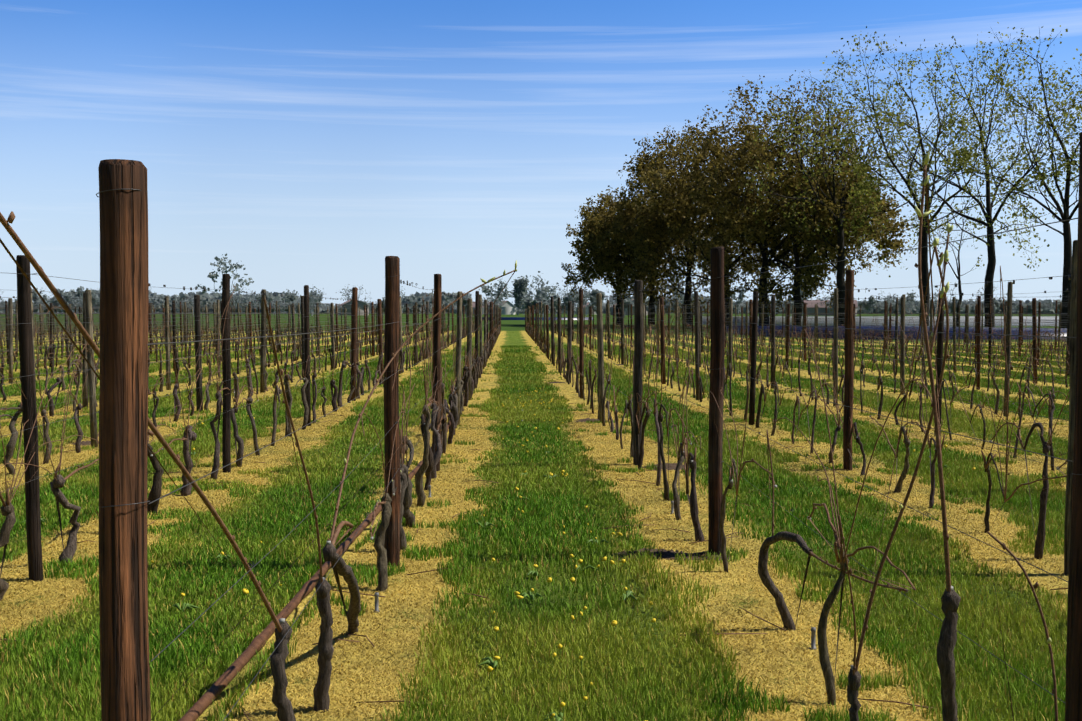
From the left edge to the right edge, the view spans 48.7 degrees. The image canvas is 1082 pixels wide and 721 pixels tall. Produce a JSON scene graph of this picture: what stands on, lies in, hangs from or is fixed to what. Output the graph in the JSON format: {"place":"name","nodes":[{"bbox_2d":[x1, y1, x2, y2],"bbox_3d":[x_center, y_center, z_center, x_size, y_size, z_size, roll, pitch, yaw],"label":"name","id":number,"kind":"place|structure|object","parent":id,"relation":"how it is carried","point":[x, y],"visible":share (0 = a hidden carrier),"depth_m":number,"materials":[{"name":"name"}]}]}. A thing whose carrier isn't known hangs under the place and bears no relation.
{"place":"outdoors","nodes":[
{"label":"outdoors","id":0,"kind":"place"},
{"bbox_2d":[456,301,595,314],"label":"white farm walls","id":1,"kind":"structure","parent":0,"point":[508,308],"depth_m":691.72,"materials":[{"name":"white paint"}]},
{"bbox_2d":[0,283,1059,312],"bbox_3d":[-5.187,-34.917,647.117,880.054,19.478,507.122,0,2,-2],"label":"trees","id":2,"kind":"object","parent":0,"point":[575,297],"visible":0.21,"depth_m":532.19,"materials":[{"name":"plant"}]},
{"bbox_2d":[1,325,1059,669],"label":"vine ties","id":3,"kind":"object","parent":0,"point":[393,495],"visible":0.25,"depth_m":7.12,"materials":[{"name":"plastic"}]},
{"bbox_2d":[0,313,1066,341],"bbox_3d":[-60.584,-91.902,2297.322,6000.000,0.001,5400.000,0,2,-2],"label":"ground","id":4,"kind":"structure","parent":0,"point":[512,325],"depth_m":195.43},
{"bbox_2d":[0,254,1061,316],"bbox_3d":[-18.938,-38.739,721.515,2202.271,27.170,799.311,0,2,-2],"label":"trees","id":5,"kind":"object","parent":4,"relation":"on","point":[412,299],"visible":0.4,"depth_m":721.08,"materials":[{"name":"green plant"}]},
{"bbox_2d":[482,317,592,319],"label":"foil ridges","id":6,"kind":"object","parent":4,"relation":"on","point":[518,318],"visible":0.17,"depth_m":229.38,"materials":[{"name":"blue"}]},
{"bbox_2d":[339,299,857,307],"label":"farm roofs","id":7,"kind":"structure","parent":4,"relation":"on","point":[811,303],"depth_m":522.54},
{"bbox_2d":[566,28,1081,327],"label":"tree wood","id":8,"kind":"object","parent":4,"relation":"on","point":[990,269],"visible":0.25,"depth_m":97.34,"materials":[{"name":"brown plant"}]},
{"bbox_2d":[561,74,912,323],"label":"leafy trees","id":9,"kind":"object","parent":8,"relation":"attached to","point":[593,240],"visible":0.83,"depth_m":117.62,"materials":[{"name":"green plant"}]},
{"bbox_2d":[738,22,1081,276],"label":"bare trees","id":10,"kind":"object","parent":8,"relation":"attached to","point":[1058,172],"visible":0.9,"depth_m":93.66,"materials":[{"name":"green plant"}]},
{"bbox_2d":[702,316,1058,325],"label":"white foil tunnels","id":11,"kind":"object","parent":4,"relation":"on","point":[867,320],"visible":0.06,"depth_m":131.17,"materials":[{"name":"white plastic"}]},
{"bbox_2d":[726,326,1066,339],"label":"blue foil ridges","id":12,"kind":"object","parent":4,"relation":"on","point":[878,328],"visible":0.35,"depth_m":71.22,"materials":[{"name":"blue plastic"}]},
{"bbox_2d":[0,401,1068,720],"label":"grass","id":13,"kind":"structure","parent":0,"point":[544,503],"depth_m":7.14,"materials":[{"name":"green plant"}]},
{"bbox_2d":[0,331,1068,720],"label":"vineyard floor","id":14,"kind":"structure","parent":0,"point":[514,337],"depth_m":7.36,"materials":[{"name":"beige soil"}]},
{"bbox_2d":[72,364,730,560],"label":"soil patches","id":15,"kind":"object","parent":14,"relation":"on","point":[668,554],"visible":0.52,"depth_m":7.72,"materials":[{"name":"brown soil"}]},
{"bbox_2d":[8,358,1044,720],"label":"flowers","id":16,"kind":"object","parent":14,"relation":"on","point":[488,660],"visible":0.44,"depth_m":6.52,"materials":[{"name":"yellow plant"}]},
{"bbox_2d":[7,355,1045,720],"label":"dandelions","id":17,"kind":"object","parent":14,"relation":"on","point":[495,629],"visible":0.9,"depth_m":7.09,"materials":[{"name":"yellow plant"}]},
{"bbox_2d":[0,165,1068,720],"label":"vine canes","id":18,"kind":"object","parent":14,"relation":"on","point":[838,531],"visible":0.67,"depth_m":6.62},
{"bbox_2d":[275,152,1051,643],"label":"vine buds","id":19,"kind":"object","parent":18,"relation":"attached to","point":[943,256],"visible":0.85,"depth_m":3.59,"materials":[{"name":"plant"}]},
{"bbox_2d":[0,370,1068,720],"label":"fallen prunings","id":20,"kind":"object","parent":14,"relation":"on","point":[602,528],"visible":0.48,"depth_m":8.04,"materials":[{"name":"wood"}]},
{"bbox_2d":[0,321,1068,720],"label":"grapevine trunks","id":21,"kind":"object","parent":14,"relation":"on","point":[946,647],"visible":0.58,"depth_m":11.42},
{"bbox_2d":[0,132,1081,720],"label":"posts","id":22,"kind":"object","parent":14,"relation":"on","point":[124,330],"visible":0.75,"depth_m":7.16,"materials":[{"name":"brown wood"}]},
{"bbox_2d":[154,385,454,720],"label":"irrigation pipe","id":23,"kind":"object","parent":22,"relation":"attached to","point":[197,709],"visible":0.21,"depth_m":5.64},
{"bbox_2d":[38,267,1031,592],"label":"wire tendrils","id":24,"kind":"object","parent":22,"relation":"attached to","point":[596,353],"visible":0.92,"depth_m":7.00,"materials":[{"name":"black"}]},
{"bbox_2d":[0,189,1081,720],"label":"wires","id":25,"kind":"object","parent":22,"relation":"attached to","point":[252,305],"visible":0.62,"depth_m":18.63,"materials":[{"name":"grey metal"}]},
{"bbox_2d":[0,274,1070,306],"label":"wire clips","id":26,"kind":"object","parent":25,"relation":"attached to","point":[986,282],"visible":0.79,"depth_m":13.39,"materials":[{"name":"black"}]},
{"bbox_2d":[374,485,816,649],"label":"riser stakes","id":27,"kind":"object","parent":14,"relation":"on","point":[813,632],"visible":0.88,"depth_m":6.28,"materials":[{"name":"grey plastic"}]},
{"bbox_2d":[0,344,1068,423],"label":"grass","id":28,"kind":"structure","parent":0,"point":[516,355],"depth_m":26.55,"materials":[{"name":"green plant"}]},
{"bbox_2d":[0,0,1081,306],"label":"sky","id":29,"kind":"structure","parent":0,"point":[301,143],"materials":[{"name":"blue"}]},
{"bbox_2d":[338,299,856,314],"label":"farm walls","id":30,"kind":"structure","parent":0,"point":[809,310],"depth_m":541.15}
]}

